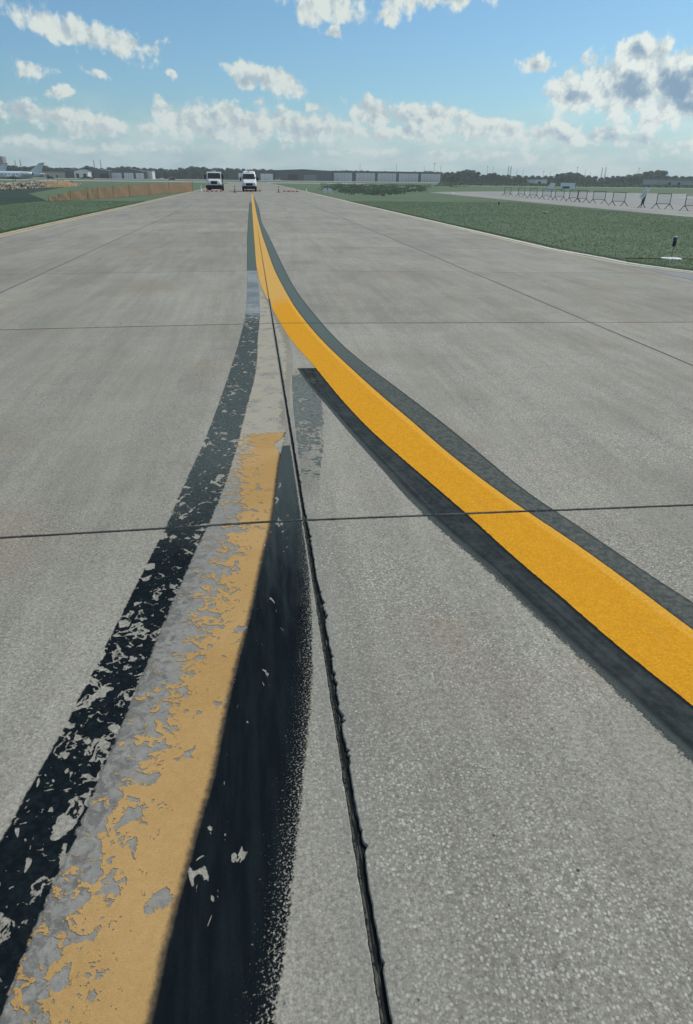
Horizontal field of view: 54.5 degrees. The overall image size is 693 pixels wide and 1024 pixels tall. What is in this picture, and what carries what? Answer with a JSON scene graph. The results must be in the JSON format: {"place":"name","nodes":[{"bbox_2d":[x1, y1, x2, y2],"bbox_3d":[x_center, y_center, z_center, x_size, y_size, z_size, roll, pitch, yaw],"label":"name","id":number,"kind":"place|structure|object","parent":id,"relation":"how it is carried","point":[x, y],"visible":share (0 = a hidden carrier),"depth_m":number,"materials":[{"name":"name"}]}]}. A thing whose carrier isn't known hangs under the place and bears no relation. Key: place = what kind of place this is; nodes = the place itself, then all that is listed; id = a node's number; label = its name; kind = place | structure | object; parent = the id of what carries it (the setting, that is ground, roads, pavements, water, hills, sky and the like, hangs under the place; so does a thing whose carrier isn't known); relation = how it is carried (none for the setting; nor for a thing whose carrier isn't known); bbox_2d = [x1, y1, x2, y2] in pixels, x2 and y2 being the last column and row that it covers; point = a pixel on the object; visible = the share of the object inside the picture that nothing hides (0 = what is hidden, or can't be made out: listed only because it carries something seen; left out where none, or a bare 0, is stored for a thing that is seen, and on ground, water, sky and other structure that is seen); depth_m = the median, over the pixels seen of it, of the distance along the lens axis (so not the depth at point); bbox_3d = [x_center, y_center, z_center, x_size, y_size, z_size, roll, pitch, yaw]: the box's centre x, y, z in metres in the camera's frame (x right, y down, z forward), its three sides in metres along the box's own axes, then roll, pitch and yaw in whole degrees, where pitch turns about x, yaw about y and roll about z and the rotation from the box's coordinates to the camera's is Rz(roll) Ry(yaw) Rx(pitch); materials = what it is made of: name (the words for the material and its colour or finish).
{"place":"outdoors","nodes":[
{"label":"outdoors","id":0,"kind":"place"},
{"bbox_2d":[0,156,6,165],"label":"apartment tower","id":1,"kind":"structure","parent":0,"point":[2,159],"depth_m":1268.70,"materials":[{"name":"concrete"}]},
{"bbox_2d":[42,171,65,177],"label":"building","id":2,"kind":"structure","parent":0,"point":[54,174],"depth_m":720.87,"materials":[{"name":"grey metal"}]},
{"bbox_2d":[0,179,362,183],"bbox_3d":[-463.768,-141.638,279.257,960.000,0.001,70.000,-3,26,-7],"label":"cross taxiway","id":3,"kind":"structure","parent":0,"point":[179,181],"depth_m":327.64,"materials":[{"name":"concrete"}]},
{"bbox_2d":[196,182,304,191],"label":"taxiway pavement","id":4,"kind":"structure","parent":0,"point":[263,186],"depth_m":137.87,"materials":[{"name":"concrete"}]},
{"bbox_2d":[0,189,202,236],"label":"edge line marking","id":5,"kind":"object","parent":4,"relation":"on","point":[79,218],"visible":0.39,"depth_m":29.75,"materials":[{"name":"paint"}]},
{"bbox_2d":[0,188,204,234],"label":"edge line marking","id":6,"kind":"object","parent":4,"relation":"on","point":[76,217],"visible":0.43,"depth_m":30.10,"materials":[{"name":"paint"}]},
{"bbox_2d":[278,185,692,272],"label":"edge line marking","id":7,"kind":"object","parent":4,"relation":"on","point":[526,244],"visible":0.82,"depth_m":19.85,"materials":[{"name":"paint"}]},
{"bbox_2d":[279,185,692,271],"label":"edge line marking","id":8,"kind":"object","parent":4,"relation":"on","point":[526,242],"visible":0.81,"depth_m":20.80,"materials":[{"name":"paint"}]},
{"bbox_2d":[70,178,615,184],"bbox_3d":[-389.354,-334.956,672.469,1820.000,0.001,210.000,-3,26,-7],"label":"hangar apron","id":9,"kind":"object","parent":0,"point":[271,180],"depth_m":702.35,"materials":[{"name":"concrete"}]},
{"bbox_2d":[74,169,91,177],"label":"hangar","id":10,"kind":"structure","parent":9,"relation":"on","point":[80,173],"depth_m":724.14,"materials":[{"name":"white metal"}]},
{"bbox_2d":[88,169,110,178],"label":"hangar","id":11,"kind":"structure","parent":9,"relation":"on","point":[101,173],"depth_m":743.55,"materials":[{"name":"grey metal"}]},
{"bbox_2d":[99,174,108,178],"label":"hangar door","id":12,"kind":"structure","parent":11,"relation":"in","point":[106,176],"depth_m":744.53,"materials":[{"name":"grey metal"}]},
{"bbox_2d":[110,168,147,178],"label":"hangar","id":13,"kind":"structure","parent":9,"relation":"on","point":[128,173],"depth_m":755.61,"materials":[{"name":"grey metal"}]},
{"bbox_2d":[111,173,121,178],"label":"hangar door","id":14,"kind":"structure","parent":13,"relation":"in","point":[114,175],"depth_m":754.69,"materials":[{"name":"grey metal"}]},
{"bbox_2d":[124,173,133,178],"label":"hangar door","id":15,"kind":"structure","parent":13,"relation":"in","point":[126,175],"depth_m":756.25,"materials":[{"name":"grey metal"}]},
{"bbox_2d":[136,173,143,178],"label":"hangar door","id":16,"kind":"structure","parent":13,"relation":"in","point":[138,175],"depth_m":757.55,"materials":[{"name":"grey metal"}]},
{"bbox_2d":[144,170,154,178],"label":"building","id":17,"kind":"structure","parent":9,"relation":"on","point":[151,174],"depth_m":768.23,"materials":[{"name":"white metal"}]},
{"bbox_2d":[227,170,245,179],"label":"hangar","id":18,"kind":"structure","parent":9,"relation":"on","point":[234,174],"depth_m":778.25,"materials":[{"name":"grey metal"}]},
{"bbox_2d":[255,170,273,179],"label":"hangar","id":19,"kind":"structure","parent":9,"relation":"on","point":[264,175],"depth_m":782.43,"materials":[{"name":"grey metal"}]},
{"bbox_2d":[260,174,272,179],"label":"hangar door","id":20,"kind":"structure","parent":19,"relation":"in","point":[263,176],"depth_m":783.31,"materials":[{"name":"grey metal"}]},
{"bbox_2d":[273,169,331,180],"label":"hangar","id":21,"kind":"structure","parent":9,"relation":"on","point":[302,175],"depth_m":796.59,"materials":[{"name":"grey metal"}]},
{"bbox_2d":[287,175,297,180],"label":"hangar door","id":22,"kind":"structure","parent":21,"relation":"in","point":[289,177],"depth_m":796.04,"materials":[{"name":"grey metal"}]},
{"bbox_2d":[304,175,316,180],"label":"hangar door","id":23,"kind":"structure","parent":21,"relation":"in","point":[306,177],"depth_m":798.57,"materials":[{"name":"grey metal"}]},
{"bbox_2d":[332,171,442,181],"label":"hangar","id":24,"kind":"structure","parent":9,"relation":"on","point":[379,176],"depth_m":817.54,"materials":[{"name":"grey metal"}]},
{"bbox_2d":[334,173,351,180],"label":"hangar door","id":25,"kind":"structure","parent":24,"relation":"in","point":[337,176],"depth_m":811.54,"materials":[{"name":"grey metal"}]},
{"bbox_2d":[356,173,374,181],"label":"hangar door","id":26,"kind":"structure","parent":24,"relation":"in","point":[367,177],"depth_m":814.82,"materials":[{"name":"grey metal"}]},
{"bbox_2d":[378,173,395,181],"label":"hangar door","id":27,"kind":"structure","parent":24,"relation":"in","point":[382,177],"depth_m":817.91,"materials":[{"name":"grey metal"}]},
{"bbox_2d":[399,173,417,181],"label":"hangar door","id":28,"kind":"structure","parent":24,"relation":"in","point":[403,177],"depth_m":821.31,"materials":[{"name":"grey metal"}]},
{"bbox_2d":[421,174,440,181],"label":"hangar door","id":29,"kind":"structure","parent":24,"relation":"in","point":[424,177],"depth_m":824.52,"materials":[{"name":"grey metal"}]},
{"bbox_2d":[0,191,692,1023],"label":"taxiway pavement","id":30,"kind":"structure","parent":0,"point":[480,705],"depth_m":3.22,"materials":[{"name":"concrete"}]},
{"bbox_2d":[0,271,259,1014],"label":"black painted stripe","id":31,"kind":"object","parent":30,"relation":"on","point":[15,851],"visible":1,"depth_m":2.37,"materials":[{"name":"paint"}]},
{"bbox_2d":[0,292,289,1023],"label":"old line ghost marking","id":32,"kind":"object","parent":30,"relation":"on","point":[176,630],"visible":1,"depth_m":2.29,"materials":[{"name":"paint"}]},
{"bbox_2d":[10,432,285,1023],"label":"old centre line marking","id":33,"kind":"object","parent":30,"relation":"on","point":[182,786],"visible":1,"depth_m":1.92,"materials":[{"name":"paint"}]},
{"bbox_2d":[204,171,223,190],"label":"truck","id":34,"kind":"object","parent":30,"relation":"on","point":[215,179],"visible":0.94,"depth_m":96.08,"materials":[{"name":"white paint"}]},
{"bbox_2d":[205,190,222,191],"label":"barricade","id":35,"kind":"object","parent":30,"relation":"on","point":[213,190],"visible":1,"depth_m":92.44,"materials":[{"name":"white plastic"}]},
{"bbox_2d":[152,445,312,1023],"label":"black painted stripe","id":36,"kind":"object","parent":30,"relation":"on","point":[205,978],"visible":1,"depth_m":1.93,"materials":[{"name":"paint"}]},
{"bbox_2d":[240,169,257,191],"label":"van","id":37,"kind":"object","parent":30,"relation":"on","point":[248,179],"visible":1,"depth_m":95.00,"materials":[{"name":"white paint"}]},
{"bbox_2d":[247,202,256,270],"bbox_3d":[-4.651,-14.345,32.655,0.280,0.005,43.182,-3,26,-7],"label":"border marking","id":38,"kind":"object","parent":30,"relation":"on","point":[251,261],"visible":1,"depth_m":18.50,"materials":[{"name":"paint"}]},
{"bbox_2d":[292,371,323,479],"bbox_3d":[-0.300,-0.784,5.309,0.286,0.003,3.613,-2,26,-5],"label":"faded blackout patch marking","id":39,"kind":"object","parent":30,"relation":"on","point":[306,391],"visible":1,"depth_m":5.34,"materials":[{"name":"paint"}]},
{"bbox_2d":[0,191,692,1023],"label":"joint sealant","id":40,"kind":"object","parent":30,"relation":"on","point":[366,903],"visible":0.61,"depth_m":2.19,"materials":[{"name":"black rubber"}]},
{"bbox_2d":[520,509,559,511],"bbox_3d":[1.093,-0.006,3.798,0.238,0.008,0.041,-3,26,-7],"label":"joint sealant spill","id":41,"kind":"object","parent":40,"relation":"on","point":[539,510],"visible":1,"depth_m":3.80,"materials":[{"name":"black rubber"}]},
{"bbox_2d":[251,193,692,704],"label":"yellow centre line marking","id":42,"kind":"object","parent":30,"relation":"on","point":[653,637],"visible":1,"depth_m":3.55,"materials":[{"name":"paint"}]},
{"bbox_2d":[253,196,692,629],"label":"yellow line upper border marking","id":43,"kind":"object","parent":30,"relation":"on","point":[482,467],"visible":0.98,"depth_m":4.38,"materials":[{"name":"paint"}]},
{"bbox_2d":[297,368,692,761],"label":"yellow line lower border marking","id":44,"kind":"object","parent":30,"relation":"on","point":[645,690],"visible":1,"depth_m":3.02,"materials":[{"name":"paint"}]},
{"bbox_2d":[0,177,692,270],"bbox_3d":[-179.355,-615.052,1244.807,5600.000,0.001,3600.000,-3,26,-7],"label":"ground","id":45,"kind":"structure","parent":0,"point":[427,195],"depth_m":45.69,"materials":[{"name":"green plant"}]},
{"bbox_2d":[8,165,19,170],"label":"tree","id":46,"kind":"object","parent":45,"relation":"on","point":[13,168],"visible":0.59,"depth_m":850.48,"materials":[{"name":"green plant"}]},
{"bbox_2d":[0,163,34,180],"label":"business jet","id":47,"kind":"object","parent":45,"relation":"on","point":[3,166],"visible":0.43,"depth_m":199.21,"materials":[{"name":"paint"}]},
{"bbox_2d":[20,166,30,171],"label":"tree","id":48,"kind":"object","parent":45,"relation":"on","point":[25,168],"visible":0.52,"depth_m":854.75,"materials":[{"name":"green plant"}]},
{"bbox_2d":[0,187,61,204],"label":"dark turf","id":49,"kind":"structure","parent":45,"relation":"on","point":[21,195],"depth_m":66.10,"materials":[{"name":"green plant"}]},
{"bbox_2d":[0,163,72,182],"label":"business jet","id":50,"kind":"object","parent":45,"relation":"on","point":[36,171],"visible":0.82,"depth_m":185.13,"materials":[{"name":"paint"}]},
{"bbox_2d":[0,180,81,189],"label":"rubble bank","id":51,"kind":"structure","parent":45,"relation":"on","point":[20,185],"depth_m":102.30,"materials":[{"name":"beige stone"}]},
{"bbox_2d":[41,165,52,172],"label":"tree","id":52,"kind":"object","parent":45,"relation":"on","point":[45,168],"visible":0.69,"depth_m":859.40,"materials":[{"name":"green plant"}]},
{"bbox_2d":[43,181,76,187],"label":"orange netting","id":53,"kind":"object","parent":45,"relation":"on","point":[60,183],"visible":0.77,"depth_m":119.79,"materials":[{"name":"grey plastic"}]},
{"bbox_2d":[64,171,74,177],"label":"shed","id":54,"kind":"structure","parent":45,"relation":"on","point":[69,174],"depth_m":722.70,"materials":[{"name":"grey metal"}]},
{"bbox_2d":[48,182,192,200],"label":"fence","id":55,"kind":"object","parent":45,"relation":"on","point":[72,194],"visible":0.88,"depth_m":65.17,"materials":[{"name":"orange plastic"}]},
{"bbox_2d":[155,171,161,178],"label":"tree","id":56,"kind":"object","parent":45,"relation":"on","point":[158,174],"visible":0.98,"depth_m":794.31,"materials":[{"name":"green plant"}]},
{"bbox_2d":[163,171,168,178],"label":"tree","id":57,"kind":"object","parent":45,"relation":"on","point":[165,174],"visible":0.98,"depth_m":814.91,"materials":[{"name":"green plant"}]},
{"bbox_2d":[170,171,176,177],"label":"tree","id":58,"kind":"object","parent":45,"relation":"on","point":[172,174],"visible":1,"depth_m":818.89,"materials":[{"name":"green plant"}]},
{"bbox_2d":[176,169,184,178],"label":"tree","id":59,"kind":"object","parent":45,"relation":"on","point":[179,173],"visible":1,"depth_m":816.12,"materials":[{"name":"green plant"}]},
{"bbox_2d":[183,169,190,178],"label":"tree","id":60,"kind":"object","parent":45,"relation":"on","point":[187,173],"visible":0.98,"depth_m":819.97,"materials":[{"name":"green plant"}]},
{"bbox_2d":[190,169,197,178],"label":"tree","id":61,"kind":"object","parent":45,"relation":"on","point":[193,172],"visible":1,"depth_m":805.84,"materials":[{"name":"green plant"}]},
{"bbox_2d":[190,167,203,177],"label":"tree","id":62,"kind":"object","parent":45,"relation":"on","point":[196,168],"visible":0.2,"depth_m":884.03,"materials":[{"name":"green plant"}]},
{"bbox_2d":[197,170,203,178],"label":"tree","id":63,"kind":"object","parent":45,"relation":"on","point":[200,174],"visible":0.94,"depth_m":820.39,"materials":[{"name":"green plant"}]},
{"bbox_2d":[219,169,225,178],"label":"tree","id":64,"kind":"object","parent":45,"relation":"on","point":[223,172],"visible":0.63,"depth_m":821.80,"materials":[{"name":"green plant"}]},
{"bbox_2d":[323,188,332,193],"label":"folding board","id":65,"kind":"object","parent":45,"relation":"on","point":[325,191],"visible":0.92,"depth_m":91.84,"materials":[{"name":"white plastic"}]},
{"bbox_2d":[37,175,642,184],"bbox_3d":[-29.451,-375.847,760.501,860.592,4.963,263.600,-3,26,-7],"label":"hedgerow","id":66,"kind":"object","parent":45,"relation":"on","point":[526,181],"visible":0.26,"depth_m":677.95,"materials":[{"name":"green plant"}]},
{"bbox_2d":[319,183,464,195],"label":"weeds","id":67,"kind":"object","parent":45,"relation":"on","point":[373,191],"visible":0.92,"depth_m":140.07,"materials":[{"name":"green plant"}]},
{"bbox_2d":[441,172,450,178],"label":"tree","id":68,"kind":"object","parent":45,"relation":"on","point":[446,174],"visible":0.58,"depth_m":786.57,"materials":[{"name":"green plant"}]},
{"bbox_2d":[453,171,462,179],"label":"tree","id":69,"kind":"object","parent":45,"relation":"on","point":[457,174],"visible":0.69,"depth_m":765.40,"materials":[{"name":"green plant"}]},
{"bbox_2d":[461,169,472,179],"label":"tree","id":70,"kind":"object","parent":45,"relation":"on","point":[468,173],"visible":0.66,"depth_m":779.75,"materials":[{"name":"green plant"}]},
{"bbox_2d":[473,172,482,179],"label":"tree","id":71,"kind":"object","parent":45,"relation":"on","point":[477,175],"visible":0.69,"depth_m":792.60,"materials":[{"name":"green plant"}]},
{"bbox_2d":[489,173,498,179],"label":"tree","id":72,"kind":"object","parent":45,"relation":"on","point":[492,175],"visible":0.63,"depth_m":784.10,"materials":[{"name":"green plant"}]},
{"bbox_2d":[546,182,555,190],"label":"tilted sign","id":73,"kind":"object","parent":45,"relation":"on","point":[551,186],"visible":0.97,"depth_m":141.18,"materials":[{"name":"white metal"}]},
{"bbox_2d":[438,182,692,187],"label":"scrub","id":74,"kind":"object","parent":45,"relation":"on","point":[547,184],"visible":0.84,"depth_m":322.18,"materials":[{"name":"green plant"}]},
{"bbox_2d":[560,183,574,190],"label":"wide sign","id":75,"kind":"object","parent":45,"relation":"on","point":[567,186],"visible":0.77,"depth_m":146.25,"materials":[{"name":"grey metal"}]},
{"bbox_2d":[566,176,573,182],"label":"tree","id":76,"kind":"object","parent":45,"relation":"on","point":[569,178],"visible":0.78,"depth_m":717.25,"materials":[{"name":"green plant"}]},
{"bbox_2d":[568,172,582,180],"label":"tree","id":77,"kind":"object","parent":45,"relation":"on","point":[577,174],"visible":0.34,"depth_m":790.48,"materials":[{"name":"green plant"}]},
{"bbox_2d":[590,176,598,182],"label":"tree","id":78,"kind":"object","parent":45,"relation":"on","point":[594,178],"visible":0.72,"depth_m":819.22,"materials":[{"name":"green plant"}]},
{"bbox_2d":[631,176,638,182],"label":"tree","id":79,"kind":"object","parent":45,"relation":"on","point":[635,179],"visible":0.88,"depth_m":725.13,"materials":[{"name":"green plant"}]},
{"bbox_2d":[639,176,646,184],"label":"tree","id":80,"kind":"object","parent":45,"relation":"on","point":[642,178],"visible":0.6,"depth_m":716.96,"materials":[{"name":"green plant"}]},
{"bbox_2d":[640,172,650,178],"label":"tree","id":81,"kind":"object","parent":45,"relation":"on","point":[646,174],"visible":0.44,"depth_m":793.47,"materials":[{"name":"green plant"}]},
{"bbox_2d":[653,170,667,178],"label":"tree","id":82,"kind":"object","parent":45,"relation":"on","point":[662,173],"visible":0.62,"depth_m":823.13,"materials":[{"name":"green plant"}]},
{"bbox_2d":[661,236,681,259],"bbox_3d":[8.460,-6.847,17.411,0.520,0.552,0.520,-3,26,-7],"label":"edge light","id":83,"kind":"object","parent":45,"relation":"on","point":[674,241],"visible":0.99,"depth_m":17.36,"materials":[{"name":"white plastic"}]},
{"bbox_2d":[0,0,692,182],"label":"sky","id":84,"kind":"structure","parent":0,"point":[530,87],"materials":[{"name":"blue"}]},
{"bbox_2d":[526,179,547,183],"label":"shed","id":85,"kind":"structure","parent":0,"point":[535,181],"depth_m":655.98,"materials":[{"name":"white metal"}]},
{"bbox_2d":[431,191,692,216],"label":"apron pavement","id":86,"kind":"structure","parent":0,"point":[634,200],"depth_m":76.13,"materials":[{"name":"concrete"}]},
{"bbox_2d":[529,188,538,197],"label":"crowd barrier","id":87,"kind":"object","parent":86,"relation":"on","point":[534,191],"visible":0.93,"depth_m":80.14,"materials":[{"name":"grey metal"}]},
{"bbox_2d":[539,189,553,199],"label":"crowd barrier","id":88,"kind":"object","parent":86,"relation":"on","point":[547,194],"visible":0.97,"depth_m":75.03,"materials":[{"name":"grey metal"}]},
{"bbox_2d":[552,189,565,200],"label":"crowd barrier","id":89,"kind":"object","parent":86,"relation":"on","point":[558,193],"visible":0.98,"depth_m":71.13,"materials":[{"name":"grey metal"}]},
{"bbox_2d":[452,192,689,212],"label":"apron edge line marking","id":90,"kind":"object","parent":86,"relation":"on","point":[585,204],"visible":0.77,"depth_m":59.55,"materials":[{"name":"paint"}]},
{"bbox_2d":[566,190,580,201],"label":"crowd barrier","id":91,"kind":"object","parent":86,"relation":"on","point":[573,196],"visible":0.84,"depth_m":67.89,"materials":[{"name":"grey metal"}]},
{"bbox_2d":[574,190,588,202],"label":"crowd barrier","id":92,"kind":"object","parent":86,"relation":"on","point":[585,198],"visible":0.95,"depth_m":65.41,"materials":[{"name":"grey metal"}]},
{"bbox_2d":[589,191,607,203],"bbox_3d":[23.294,-28.998,62.028,0.368,1.090,1.758,-21,34,-37],"label":"crowd barrier","id":93,"kind":"object","parent":86,"relation":"on","point":[599,195],"visible":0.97,"depth_m":61.97,"materials":[{"name":"grey metal"}]},
{"bbox_2d":[612,192,627,205],"bbox_3d":[22.955,-26.376,56.710,0.368,1.090,1.643,-23,35,-39],"label":"crowd barrier","id":94,"kind":"object","parent":86,"relation":"on","point":[619,198],"visible":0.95,"depth_m":56.58,"materials":[{"name":"grey metal"}]},
{"bbox_2d":[638,187,649,207],"bbox_3d":[23.301,-24.679,52.846,0.754,1.485,0.451,4,26,7],"label":"placard stand","id":95,"kind":"object","parent":86,"relation":"on","point":[642,196],"visible":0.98,"depth_m":52.63,"materials":[{"name":"white metal"}]},
{"bbox_2d":[651,193,672,208],"bbox_3d":[24.274,-23.798,51.523,1.579,1.090,0.368,23,34,38],"label":"crowd barrier","id":96,"kind":"object","parent":86,"relation":"on","point":[663,199],"visible":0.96,"depth_m":51.48,"materials":[{"name":"grey metal"}]},
{"bbox_2d":[679,194,692,210],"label":"crowd barrier","id":97,"kind":"object","parent":86,"relation":"on","point":[686,203],"visible":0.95,"depth_m":47.87,"materials":[{"name":"grey metal"}]},
{"bbox_2d":[525,186,633,187],"bbox_3d":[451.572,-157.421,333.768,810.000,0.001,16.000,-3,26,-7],"label":"road","id":98,"kind":"structure","parent":0,"point":[545,186],"depth_m":291.02,"materials":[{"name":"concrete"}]},
{"bbox_2d":[524,241,692,279],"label":"asphalt fillet","id":99,"kind":"object","parent":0,"point":[683,274],"visible":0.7,"depth_m":14.95,"materials":[{"name":"grey asphalt"}]},
{"bbox_2d":[642,179,692,184],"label":"building","id":100,"kind":"structure","parent":0,"point":[668,181],"depth_m":662.52,"materials":[{"name":"white metal"}]}
]}

